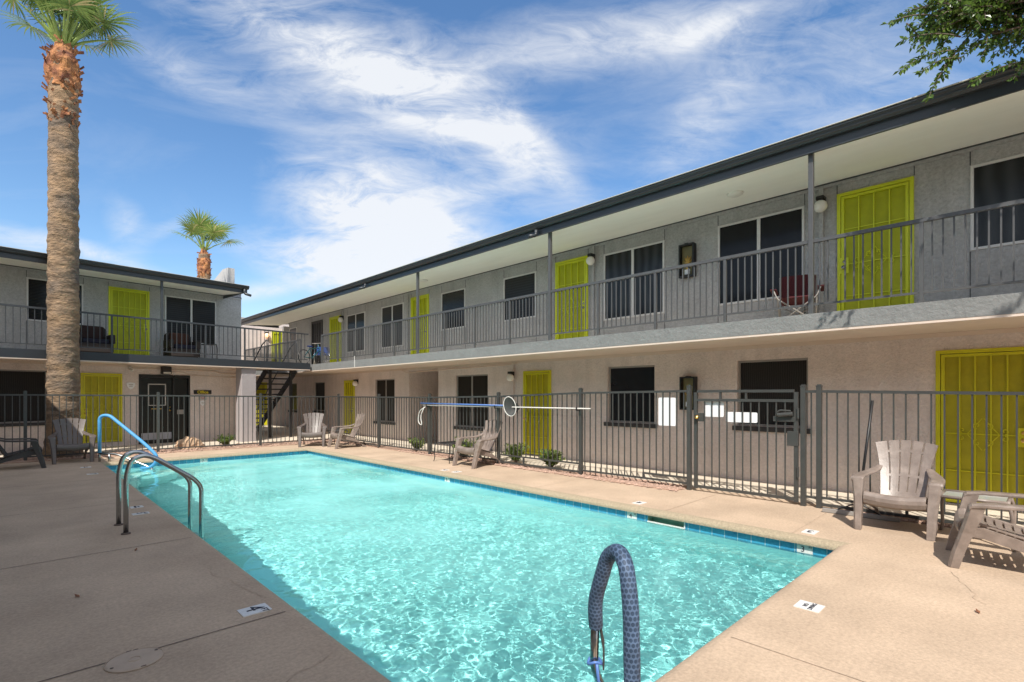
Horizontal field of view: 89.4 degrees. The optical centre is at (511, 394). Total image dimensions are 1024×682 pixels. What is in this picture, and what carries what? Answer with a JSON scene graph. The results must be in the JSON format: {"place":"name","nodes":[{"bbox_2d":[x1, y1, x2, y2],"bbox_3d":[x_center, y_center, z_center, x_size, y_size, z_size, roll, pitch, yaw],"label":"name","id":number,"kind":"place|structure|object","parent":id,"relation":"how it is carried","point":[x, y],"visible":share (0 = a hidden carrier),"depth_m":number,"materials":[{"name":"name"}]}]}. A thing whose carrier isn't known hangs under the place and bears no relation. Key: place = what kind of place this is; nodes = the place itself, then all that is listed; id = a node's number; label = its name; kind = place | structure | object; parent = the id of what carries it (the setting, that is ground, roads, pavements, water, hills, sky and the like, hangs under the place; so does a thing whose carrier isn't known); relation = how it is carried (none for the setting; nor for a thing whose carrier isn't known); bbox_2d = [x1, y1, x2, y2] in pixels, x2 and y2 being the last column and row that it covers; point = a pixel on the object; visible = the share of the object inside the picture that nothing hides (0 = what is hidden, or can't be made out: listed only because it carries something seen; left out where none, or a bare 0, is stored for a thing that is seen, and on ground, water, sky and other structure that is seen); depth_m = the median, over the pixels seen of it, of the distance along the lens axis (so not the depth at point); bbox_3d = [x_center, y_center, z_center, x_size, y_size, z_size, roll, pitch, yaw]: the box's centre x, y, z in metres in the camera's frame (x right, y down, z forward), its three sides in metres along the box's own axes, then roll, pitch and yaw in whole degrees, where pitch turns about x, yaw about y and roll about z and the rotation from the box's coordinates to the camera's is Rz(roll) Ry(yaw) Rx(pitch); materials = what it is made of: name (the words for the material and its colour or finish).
{"place":"outdoors","nodes":[
{"label":"outdoors","id":0,"kind":"place"},
{"bbox_2d":[110,454,823,681],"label":"water","id":1,"kind":"structure","parent":0,"point":[393,576],"depth_m":5.03,"materials":[{"name":"teal liquid"}]},
{"bbox_2d":[1,438,952,527],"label":"gravel bed","id":2,"kind":"object","parent":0,"point":[381,447],"visible":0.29,"depth_m":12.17,"materials":[{"name":"gravel"}]},
{"bbox_2d":[0,0,144,457],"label":"palm tree","id":3,"kind":"object","parent":2,"relation":"on","point":[62,73],"visible":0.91,"depth_m":12.32,"materials":[{"name":"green plant"}]},
{"bbox_2d":[174,436,205,448],"bbox_3d":[-8.905,1.320,14.335,0.563,0.360,0.658,0,0,15],"label":"boulder","id":4,"kind":"object","parent":2,"relation":"on","point":[183,442],"visible":0.77,"depth_m":14.19,"materials":[{"name":"beige stone"}]},
{"bbox_2d":[213,433,233,444],"bbox_3d":[-8.263,1.296,14.896,0.494,0.397,0.589,0,0,34],"label":"shrub","id":5,"kind":"object","parent":2,"relation":"on","point":[226,439],"visible":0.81,"depth_m":14.82,"materials":[{"name":"green plant"}]},
{"bbox_2d":[408,437,425,450],"bbox_3d":[-2.524,1.298,13.694,0.486,0.392,0.551,0,0,9],"label":"shrub","id":6,"kind":"object","parent":2,"relation":"on","point":[417,443],"visible":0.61,"depth_m":13.63,"materials":[{"name":"green plant"}]},
{"bbox_2d":[453,436,479,457],"bbox_3d":[-1.109,1.235,12.200,0.554,0.518,0.717,0,0,-37],"label":"shrub","id":7,"kind":"object","parent":2,"relation":"on","point":[468,444],"visible":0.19,"depth_m":12.17,"materials":[{"name":"green plant"}]},
{"bbox_2d":[502,442,529,462],"bbox_3d":[0.085,1.246,11.223,0.625,0.496,0.541,0,0,7],"label":"shrub","id":8,"kind":"object","parent":2,"relation":"on","point":[516,459],"visible":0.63,"depth_m":11.16,"materials":[{"name":"green plant"}]},
{"bbox_2d":[537,448,564,466],"bbox_3d":[0.795,1.282,10.447,0.529,0.425,0.553,0,0,-33],"label":"shrub","id":9,"kind":"object","parent":2,"relation":"on","point":[554,457],"visible":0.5,"depth_m":10.35,"materials":[{"name":"green plant"}]},
{"bbox_2d":[0,442,1023,681],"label":"pool deck","id":10,"kind":"structure","parent":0,"point":[898,601],"depth_m":3.77,"materials":[{"name":"concrete"}]},
{"bbox_2d":[0,438,46,467],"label":"adirondack chair","id":11,"kind":"object","parent":10,"relation":"on","point":[36,449],"visible":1,"depth_m":10.49,"materials":[{"name":"grey plastic"}]},
{"bbox_2d":[47,418,95,464],"bbox_3d":[-9.966,1.021,11.700,0.939,0.958,0.830,0,0,45],"label":"adirondack chair","id":12,"kind":"object","parent":10,"relation":"on","point":[63,445],"visible":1,"depth_m":11.78,"materials":[{"name":"grey plastic"}]},
{"bbox_2d":[98,414,157,468],"bbox_3d":[-8.649,1.363,11.658,1.310,1.873,0.072,0,0,-3],"label":"pool handrail","id":13,"kind":"object","parent":10,"relation":"on","point":[135,436],"visible":0.88,"depth_m":11.63,"materials":[{"name":"blue metal"}]},
{"bbox_2d":[103,647,163,672],"bbox_3d":[-2.133,1.494,2.925,0.278,0.009,0.278,0,0,-44],"label":"deck lid","id":14,"kind":"object","parent":10,"relation":"on","point":[133,660],"visible":1,"depth_m":2.91,"materials":[{"name":"plastic"}]},
{"bbox_2d":[132,512,148,515],"bbox_3d":[-4.683,1.496,6.525,0.175,0.008,0.123,0,0,-44],"label":"depth marker","id":15,"kind":"object","parent":10,"relation":"on","point":[140,513],"visible":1,"depth_m":6.51,"materials":[{"name":"white tile"}]},
{"bbox_2d":[4,480,284,681],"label":"deck joint","id":16,"kind":"object","parent":10,"relation":"on","point":[158,647],"visible":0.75,"depth_m":3.34,"materials":[{"name":"concrete"}]},
{"bbox_2d":[114,450,203,536],"bbox_3d":[-4.082,1.623,6.019,0.820,1.955,0.618,0,0,-44],"label":"pool ladder","id":17,"kind":"object","parent":10,"relation":"attached to","point":[188,477],"visible":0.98,"depth_m":5.94,"materials":[{"name":"silver metal"}]},
{"bbox_2d":[237,603,271,617],"bbox_3d":[-1.789,1.496,3.598,0.185,0.008,0.156,0,0,-44],"label":"depth marker","id":18,"kind":"object","parent":10,"relation":"on","point":[253,610],"visible":1,"depth_m":3.59,"materials":[{"name":"white tile"}]},
{"bbox_2d":[297,413,326,446],"bbox_3d":[-5.899,1.021,15.312,0.830,0.958,0.939,0,0,-17],"label":"adirondack chair","id":19,"kind":"object","parent":10,"relation":"on","point":[315,428],"visible":1,"depth_m":15.51,"materials":[{"name":"grey plastic"}]},
{"bbox_2d":[0,385,691,489],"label":"pool fence","id":20,"kind":"object","parent":10,"relation":"on","point":[580,471],"visible":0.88,"depth_m":11.70,"materials":[{"name":"metal"}]},
{"bbox_2d":[418,407,424,424],"bbox_3d":[-2.265,0.526,12.967,0.302,0.475,0.037,0,0,41],"label":"hose loop","id":21,"kind":"object","parent":20,"relation":"hanging from","point":[420,416],"visible":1,"depth_m":12.98,"materials":[{"name":"grey plastic"}]},
{"bbox_2d":[420,396,519,416],"bbox_3d":[-1.085,0.240,11.828,0.202,0.417,3.387,0,0,-44],"label":"pool net","id":22,"kind":"object","parent":20,"relation":"hanging from","point":[509,403],"visible":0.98,"depth_m":10.74,"materials":[{"name":"blue"}]},
{"bbox_2d":[423,405,590,408],"bbox_3d":[-0.404,0.255,11.135,5.131,0.034,0.024,0,0,45],"label":"pool pole","id":23,"kind":"object","parent":20,"relation":"attached to","point":[512,407],"visible":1,"depth_m":10.62,"materials":[{"name":"grey plastic"}]},
{"bbox_2d":[658,398,675,425],"bbox_3d":[2.537,0.275,8.470,0.004,0.460,0.310,0,0,-44],"label":"blank sign","id":24,"kind":"object","parent":20,"relation":"attached to","point":[666,411],"visible":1,"depth_m":8.46,"materials":[{"name":"white plastic"}]},
{"bbox_2d":[327,413,365,448],"bbox_3d":[-4.723,1.021,14.865,0.939,0.958,0.830,0,0,-37],"label":"adirondack chair","id":25,"kind":"object","parent":10,"relation":"on","point":[340,435],"visible":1,"depth_m":14.84,"materials":[{"name":"beige plastic"}]},
{"bbox_2d":[434,441,467,463],"bbox_3d":[-1.381,1.287,11.671,0.540,0.432,0.597,0,0,-44],"label":"side table","id":26,"kind":"object","parent":10,"relation":"on","point":[449,443],"visible":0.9,"depth_m":11.65,"materials":[{"name":"black metal"}]},
{"bbox_2d":[98,448,851,681],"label":"pool coping","id":27,"kind":"object","parent":10,"relation":"on","point":[671,675],"visible":0.97,"depth_m":5.51,"materials":[{"name":"concrete"}]},
{"bbox_2d":[452,420,503,468],"bbox_3d":[-0.693,1.021,11.043,0.939,0.958,0.830,0,0,-44],"label":"adirondack chair","id":28,"kind":"object","parent":10,"relation":"on","point":[488,440],"visible":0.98,"depth_m":10.98,"materials":[{"name":"beige plastic"}]},
{"bbox_2d":[22,476,986,681],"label":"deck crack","id":29,"kind":"object","parent":10,"relation":"on","point":[263,596],"visible":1,"depth_m":4.12,"materials":[{"name":"concrete"}]},
{"bbox_2d":[587,543,640,681],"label":"grab rail","id":30,"kind":"object","parent":10,"relation":"on","point":[611,554],"visible":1,"depth_m":2.21,"materials":[{"name":"plastic"}]},
{"bbox_2d":[372,454,864,681],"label":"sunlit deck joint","id":31,"kind":"object","parent":10,"relation":"on","point":[745,641],"visible":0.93,"depth_m":3.05,"materials":[{"name":"concrete"}]},
{"bbox_2d":[633,501,646,504],"bbox_3d":[1.768,1.496,7.177,0.180,0.008,0.130,0,0,-44],"label":"depth marker","id":32,"kind":"object","parent":10,"relation":"on","point":[639,502],"visible":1,"depth_m":7.17,"materials":[{"name":"white tile"}]},
{"bbox_2d":[694,389,798,501],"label":"pool gate","id":33,"kind":"structure","parent":10,"relation":"on","point":[792,438],"depth_m":7.45,"materials":[{"name":"metal"}]},
{"bbox_2d":[705,402,723,416],"bbox_3d":[3.088,0.220,7.918,0.004,0.230,0.310,0,0,-44],"label":"blank sign","id":34,"kind":"object","parent":33,"relation":"attached to","point":[708,409],"visible":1,"depth_m":7.90,"materials":[{"name":"white plastic"}]},
{"bbox_2d":[728,412,756,422],"bbox_3d":[3.377,0.330,7.619,0.004,0.150,0.460,0,0,-44],"label":"blank sign","id":35,"kind":"object","parent":33,"relation":"attached to","point":[746,417],"visible":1,"depth_m":7.62,"materials":[{"name":"white"}]},
{"bbox_2d":[793,600,824,612],"bbox_3d":[2.105,1.496,3.663,0.155,0.008,0.160,0,0,-44],"label":"depth marker","id":36,"kind":"object","parent":10,"relation":"on","point":[809,606],"visible":1,"depth_m":3.65,"materials":[{"name":"white tile"}]},
{"bbox_2d":[802,529,818,534],"bbox_3d":[3.263,1.496,5.660,0.180,0.008,0.130,0,0,-44],"label":"depth marker","id":37,"kind":"object","parent":10,"relation":"on","point":[809,531],"visible":1,"depth_m":5.66,"materials":[{"name":"white tile"}]},
{"bbox_2d":[822,400,899,521],"bbox_3d":[4.324,0.781,6.412,0.801,1.427,0.202,0,0,44],"label":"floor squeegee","id":38,"kind":"object","parent":10,"relation":"on","point":[867,515],"visible":0.77,"depth_m":6.38,"materials":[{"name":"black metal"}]},
{"bbox_2d":[851,440,945,540],"bbox_3d":[4.397,1.021,5.866,0.830,0.958,0.939,0,0,45],"label":"adirondack chair","id":39,"kind":"object","parent":10,"relation":"on","point":[902,498],"visible":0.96,"depth_m":5.93,"materials":[{"name":"beige plastic"}]},
{"bbox_2d":[800,384,1023,530],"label":"pool fence","id":40,"kind":"object","parent":10,"relation":"on","point":[818,391],"visible":0.77,"depth_m":6.53,"materials":[{"name":"metal"}]},
{"bbox_2d":[936,489,1016,551],"bbox_3d":[4.778,1.270,5.344,0.565,0.471,0.634,0,0,-44],"label":"side table","id":41,"kind":"object","parent":10,"relation":"on","point":[952,494],"visible":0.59,"depth_m":5.30,"materials":[{"name":"beige plastic"}]},
{"bbox_2d":[945,491,1023,568],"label":"adirondack chair","id":42,"kind":"object","parent":10,"relation":"on","point":[971,519],"visible":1,"depth_m":4.44,"materials":[{"name":"beige plastic"}]},
{"bbox_2d":[0,425,1023,526],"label":"walkway","id":43,"kind":"structure","parent":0,"point":[992,513],"depth_m":9.67,"materials":[{"name":"concrete"}]},
{"bbox_2d":[254,339,296,437],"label":"steel staircase","id":44,"kind":"structure","parent":43,"relation":"on","point":[289,379],"depth_m":18.53,"materials":[{"name":"black metal"}]},
{"bbox_2d":[0,0,1023,317],"label":"sky","id":45,"kind":"structure","parent":0,"point":[344,142],"materials":[{"name":"blue"}]},
{"bbox_2d":[881,0,1023,102],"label":"overhanging tree","id":46,"kind":"object","parent":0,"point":[976,16],"visible":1,"depth_m":4.96,"materials":[{"name":"green plant"}]},
{"label":"ground","id":47,"kind":"structure","parent":0,"visible":0},
{"bbox_2d":[0,246,309,452],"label":"motel building","id":48,"kind":"structure","parent":47,"relation":"on","point":[109,288],"depth_m":15.24,"materials":[{"name":"grey paint"}]},
{"bbox_2d":[0,369,46,426],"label":"window","id":49,"kind":"structure","parent":48,"relation":"in","point":[11,381],"depth_m":13.56,"materials":[{"name":"grey glass"}]},
{"bbox_2d":[26,277,82,324],"bbox_3d":[-12.391,-2.525,14.046,0.072,1.130,1.170,0,0,39],"label":"window","id":50,"kind":"structure","parent":48,"relation":"in","point":[36,294],"depth_m":13.75,"materials":[{"name":"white glass"}]},
{"bbox_2d":[79,325,114,352],"bbox_3d":[-11.489,-1.510,14.187,0.720,0.820,0.840,0,0,39],"label":"wicker armchair","id":51,"kind":"object","parent":48,"relation":"on","point":[96,337],"visible":0.54,"depth_m":14.12,"materials":[{"name":"brown wicker"}]},
{"bbox_2d":[80,373,121,442],"bbox_3d":[-11.730,0.375,14.804,0.171,1.990,0.960,0,0,39],"label":"door","id":52,"kind":"structure","parent":48,"relation":"in","point":[91,383],"depth_m":14.84,"materials":[{"name":"yellow paint"}]},
{"bbox_2d":[108,286,149,354],"bbox_3d":[-11.320,-2.125,15.315,0.171,2.030,1.010,0,0,39],"label":"door","id":53,"kind":"structure","parent":48,"relation":"in","point":[121,301],"depth_m":15.32,"materials":[{"name":"paint"}]},
{"bbox_2d":[127,382,134,388],"bbox_3d":[-11.309,-0.270,15.351,0.012,0.218,0.209,0,0,39],"label":"shield sign","id":54,"kind":"object","parent":48,"relation":"attached to","point":[130,385],"visible":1,"depth_m":15.34,"materials":[{"name":"white"}]},
{"bbox_2d":[0,303,308,361],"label":"balcony railing","id":55,"kind":"object","parent":48,"relation":"on","point":[140,318],"visible":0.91,"depth_m":14.83,"materials":[{"name":"metal"}]},
{"bbox_2d":[139,374,189,443],"bbox_3d":[-10.784,0.465,16.071,0.100,2.170,1.380,0,0,39],"label":"office door","id":56,"kind":"structure","parent":48,"relation":"in","point":[162,384],"depth_m":16.08,"materials":[{"name":"black metal"}]},
{"bbox_2d":[161,367,171,373],"bbox_3d":[-10.691,-0.755,15.996,0.176,0.230,0.260,0,0,39],"label":"flood light","id":57,"kind":"object","parent":48,"relation":"attached to","point":[166,370],"visible":1,"depth_m":15.93,"materials":[{"name":"white metal"}]},
{"bbox_2d":[163,332,200,357],"bbox_3d":[-10.143,-1.510,15.863,0.720,0.820,0.840,0,0,39],"label":"wicker armchair","id":58,"kind":"object","parent":48,"relation":"on","point":[179,345],"visible":0.78,"depth_m":15.76,"materials":[{"name":"brown wicker"}]},
{"bbox_2d":[165,295,215,343],"bbox_3d":[-10.314,-2.370,16.630,0.072,1.440,1.480,0,0,39],"label":"window","id":59,"kind":"structure","parent":48,"relation":"in","point":[176,308],"depth_m":16.64,"materials":[{"name":"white glass"}]},
{"bbox_2d":[194,390,210,393],"bbox_3d":[-10.084,-0.090,16.868,0.027,0.130,0.520,0,0,39],"label":"office sign","id":60,"kind":"object","parent":48,"relation":"attached to","point":[202,391],"visible":1,"depth_m":16.85,"materials":[{"name":"black metal"}]},
{"bbox_2d":[199,343,217,358],"bbox_3d":[-9.634,-1.355,16.417,0.418,0.515,0.418,0,0,39],"label":"side table","id":61,"kind":"object","parent":48,"relation":"on","point":[212,350],"visible":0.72,"depth_m":16.38,"materials":[{"name":"black metal"}]},
{"bbox_2d":[113,317,288,425],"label":"motel building","id":62,"kind":"structure","parent":47,"relation":"on","point":[254,338],"depth_m":25.11,"materials":[{"name":"beige paint"}]},
{"bbox_2d":[256,382,266,424],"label":"door","id":63,"kind":"structure","parent":62,"relation":"in","point":[261,386],"depth_m":24.96,"materials":[{"name":"yellow paint"}]},
{"bbox_2d":[273,332,281,361],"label":"door","id":64,"kind":"structure","parent":62,"relation":"in","point":[274,333],"depth_m":25.38,"materials":[{"name":"paint"}]},
{"bbox_2d":[172,207,242,278],"bbox_3d":[-19.005,-5.004,31.860,4.311,13.009,3.300,0,0,0],"label":"palm tree","id":65,"kind":"object","parent":47,"relation":"on","point":[199,225],"visible":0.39,"depth_m":31.49,"materials":[{"name":"green plant"}]},
{"bbox_2d":[241,60,1023,512],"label":"motel building","id":66,"kind":"structure","parent":47,"relation":"on","point":[957,146],"depth_m":8.57,"materials":[{"name":"grey paint"}]},
{"bbox_2d":[246,339,301,362],"bbox_3d":[-9.955,-1.561,21.256,0.048,0.982,6.440,0,0,-44],"label":"balcony railing","id":67,"kind":"object","parent":66,"relation":"on","point":[254,351],"visible":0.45,"depth_m":20.53,"materials":[{"name":"grey metal"}]},
{"bbox_2d":[288,383,296,411],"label":"window","id":68,"kind":"structure","parent":66,"relation":"in","point":[294,385],"depth_m":23.58,"materials":[{"name":"grey glass"}]},
{"bbox_2d":[290,327,296,340],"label":"window","id":69,"kind":"structure","parent":66,"relation":"in","point":[294,329],"depth_m":23.49,"materials":[{"name":"grey glass"}]},
{"bbox_2d":[298,343,326,363],"bbox_3d":[-7.082,-1.462,18.400,0.479,0.799,1.310,0,0,26],"label":"bicycle","id":70,"kind":"object","parent":66,"relation":"on","point":[316,353],"visible":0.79,"depth_m":18.33,"materials":[{"name":"blue metal"}]},
{"bbox_2d":[311,319,322,363],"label":"door","id":71,"kind":"structure","parent":66,"relation":"in","point":[316,326],"depth_m":21.75,"materials":[{"name":"black metal"}]},
{"bbox_2d":[312,382,324,412],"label":"window","id":72,"kind":"structure","parent":66,"relation":"in","point":[319,386],"depth_m":21.60,"materials":[{"name":"grey glass"}]},
{"bbox_2d":[313,344,329,363],"bbox_3d":[-7.034,-1.498,19.140,0.544,0.875,0.518,0,0,-14],"label":"folding chair","id":73,"kind":"object","parent":66,"relation":"on","point":[325,349],"visible":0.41,"depth_m":19.30,"materials":[{"name":"blue fabric"}]},
{"bbox_2d":[329,315,340,361],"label":"door","id":74,"kind":"structure","parent":66,"relation":"in","point":[334,325],"depth_m":20.54,"materials":[{"name":"paint"}]},
{"bbox_2d":[344,380,354,432],"bbox_3d":[-6.168,0.460,19.576,0.171,2.020,0.840,0,0,-44],"label":"door","id":75,"kind":"structure","parent":66,"relation":"in","point":[349,390],"depth_m":19.58,"materials":[{"name":"yellow paint"}]},
{"bbox_2d":[352,379,357,385],"bbox_3d":[-5.776,-0.445,19.064,0.197,0.250,0.189,0,0,-44],"label":"wall lamp","id":76,"kind":"object","parent":66,"relation":"attached to","point":[355,383],"visible":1,"depth_m":19.01,"materials":[{"name":"white glass"}]},
{"bbox_2d":[347,311,364,352],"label":"window","id":77,"kind":"structure","parent":66,"relation":"in","point":[357,320],"depth_m":19.14,"materials":[{"name":"black glass"}]},
{"bbox_2d":[374,379,395,424],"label":"window","id":78,"kind":"structure","parent":66,"relation":"in","point":[385,387],"depth_m":17.78,"materials":[{"name":"grey glass"}]},
{"bbox_2d":[381,302,403,348],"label":"window","id":79,"kind":"structure","parent":66,"relation":"in","point":[394,312],"depth_m":17.36,"materials":[{"name":"black glass"}]},
{"bbox_2d":[411,294,428,353],"bbox_3d":[-2.901,-2.090,16.197,0.171,2.020,0.980,0,0,-44],"label":"door","id":80,"kind":"structure","parent":66,"relation":"in","point":[423,299],"depth_m":16.18,"materials":[{"name":"paint"}]},
{"bbox_2d":[441,288,465,330],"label":"window","id":81,"kind":"structure","parent":66,"relation":"in","point":[454,299],"depth_m":14.95,"materials":[{"name":"black glass"}]},
{"bbox_2d":[454,374,487,430],"bbox_3d":[-1.123,0.212,14.432,0.150,1.545,1.530,0,0,-44],"label":"window","id":82,"kind":"structure","parent":66,"relation":"in","point":[467,385],"depth_m":14.45,"materials":[{"name":"grey glass"}]},
{"bbox_2d":[506,371,513,380],"bbox_3d":[-0.043,-0.465,13.063,0.197,0.250,0.189,0,0,-44],"label":"wall lamp","id":83,"kind":"object","parent":66,"relation":"attached to","point":[510,376],"visible":1,"depth_m":13.01,"materials":[{"name":"white glass"}]},
{"bbox_2d":[504,271,535,321],"bbox_3d":[0.204,-2.460,13.044,0.072,1.120,1.150,0,0,-44],"label":"window","id":84,"kind":"structure","parent":66,"relation":"in","point":[523,284],"depth_m":13.01,"materials":[{"name":"black glass"}]},
{"bbox_2d":[523,370,550,454],"bbox_3d":[0.596,0.440,12.581,0.171,2.060,0.920,0,0,-44],"label":"door","id":85,"kind":"structure","parent":66,"relation":"in","point":[534,382],"depth_m":12.63,"materials":[{"name":"yellow paint"}]},
{"bbox_2d":[555,255,587,339],"bbox_3d":[1.343,-2.090,11.809,0.171,2.020,0.950,0,0,-44],"label":"door","id":86,"kind":"structure","parent":66,"relation":"in","point":[571,272],"depth_m":11.81,"materials":[{"name":"paint"}]},
{"bbox_2d":[586,253,594,264],"bbox_3d":[1.709,-2.945,11.252,0.197,0.250,0.189,0,0,-44],"label":"wall lamp","id":87,"kind":"object","parent":66,"relation":"attached to","point":[590,259],"visible":1,"depth_m":11.19,"materials":[{"name":"white glass"}]},
{"bbox_2d":[604,365,655,427],"bbox_3d":[2.460,0.032,10.726,0.150,1.265,1.260,0,0,-44],"label":"window","id":88,"kind":"structure","parent":66,"relation":"in","point":[622,378],"depth_m":10.75,"materials":[{"name":"grey glass"}]},
{"bbox_2d":[604,240,664,320],"bbox_3d":[2.501,-2.315,10.668,0.072,1.430,1.440,0,0,-44],"label":"window","id":89,"kind":"structure","parent":66,"relation":"in","point":[648,257],"depth_m":10.63,"materials":[{"name":"black glass"}]},
{"bbox_2d":[321,198,1023,362],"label":"balcony railing","id":90,"kind":"object","parent":66,"relation":"on","point":[920,222],"visible":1,"depth_m":8.09,"materials":[{"name":"grey metal"}]},
{"bbox_2d":[678,242,695,278],"bbox_3d":[3.299,-2.527,9.728,0.128,0.635,0.298,0,0,-44],"label":"lantern box","id":91,"kind":"object","parent":66,"relation":"attached to","point":[686,253],"visible":0.86,"depth_m":9.74,"materials":[{"name":"black metal"}]},
{"bbox_2d":[679,376,697,409],"bbox_3d":[3.313,-0.037,9.714,0.128,0.635,0.298,0,0,-44],"label":"lantern box","id":92,"kind":"object","parent":66,"relation":"attached to","point":[685,381],"visible":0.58,"depth_m":9.76,"materials":[{"name":"black metal"}]},
{"bbox_2d":[727,190,743,197],"bbox_3d":[3.605,-3.232,8.355,0.250,0.045,0.250,0,0,-44],"label":"ceiling light","id":93,"kind":"object","parent":66,"relation":"attached to","point":[734,194],"visible":1,"depth_m":8.30,"materials":[{"name":"white"}]},
{"bbox_2d":[718,206,804,305],"bbox_3d":[4.239,-2.330,8.871,0.072,1.440,1.420,0,0,-44],"label":"window","id":94,"kind":"structure","parent":66,"relation":"in","point":[784,227],"depth_m":8.84,"materials":[{"name":"black glass"}]},
{"bbox_2d":[732,358,809,433],"bbox_3d":[4.379,0.012,8.742,0.150,1.225,1.260,0,0,-44],"label":"window","id":95,"kind":"structure","parent":66,"relation":"in","point":[773,374],"depth_m":8.78,"materials":[{"name":"grey glass"}]},
{"bbox_2d":[770,274,823,316],"bbox_3d":[4.354,-1.470,7.896,0.705,0.799,0.513,0,0,31],"label":"camp chair","id":96,"kind":"object","parent":66,"relation":"on","point":[799,289],"visible":0.73,"depth_m":8.05,"materials":[{"name":"red fabric"}]},
{"bbox_2d":[814,195,827,212],"bbox_3d":[4.803,-2.965,8.053,0.197,0.250,0.189,0,0,-44],"label":"wall lamp","id":97,"kind":"object","parent":66,"relation":"attached to","point":[820,205],"visible":0.98,"depth_m":8.00,"materials":[{"name":"white glass"}]},
{"bbox_2d":[837,176,913,310],"bbox_3d":[5.354,-2.090,7.661,0.171,2.020,0.950,0,0,-44],"label":"door","id":98,"kind":"structure","parent":66,"relation":"in","point":[891,202],"depth_m":7.67,"materials":[{"name":"paint"}]},
{"bbox_2d":[936,347,1023,504],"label":"door","id":99,"kind":"structure","parent":66,"relation":"in","point":[1001,370],"depth_m":6.84,"materials":[{"name":"yellow paint"}]},
{"bbox_2d":[970,153,1023,250],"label":"window","id":100,"kind":"structure","parent":66,"relation":"in","point":[999,180],"depth_m":6.71,"materials":[{"name":"black glass"}]},
{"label":"pool shell","id":101,"kind":"structure","parent":0,"visible":0},
{"bbox_2d":[106,451,833,556],"bbox_3d":[-2.880,1.659,8.337,4.610,0.162,13.150,0,0,-44],"label":"pool tile band","id":102,"kind":"object","parent":101,"relation":"attached to","point":[761,540],"visible":0.33,"depth_m":8.21,"materials":[{"name":"blue tile"}]},
{"bbox_2d":[627,511,636,518],"bbox_3d":[1.620,1.635,6.992,0.008,0.105,0.152,0,0,-44],"label":"depth marker","id":103,"kind":"object","parent":102,"relation":"attached to","point":[632,515],"visible":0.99,"depth_m":6.99,"materials":[{"name":"white tile"}]},
{"bbox_2d":[647,515,684,528],"bbox_3d":[2.018,1.659,6.674,0.160,0.162,0.530,0,0,-44],"label":"skimmer","id":104,"kind":"object","parent":102,"relation":"attached to","point":[667,522],"visible":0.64,"depth_m":6.73,"materials":[{"name":"white plastic"}]},
{"bbox_2d":[797,544,812,554],"bbox_3d":[3.094,1.635,5.468,0.008,0.105,0.152,0,0,-44],"label":"depth marker","id":105,"kind":"object","parent":102,"relation":"attached to","point":[804,549],"visible":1,"depth_m":5.46,"materials":[{"name":"white tile"}]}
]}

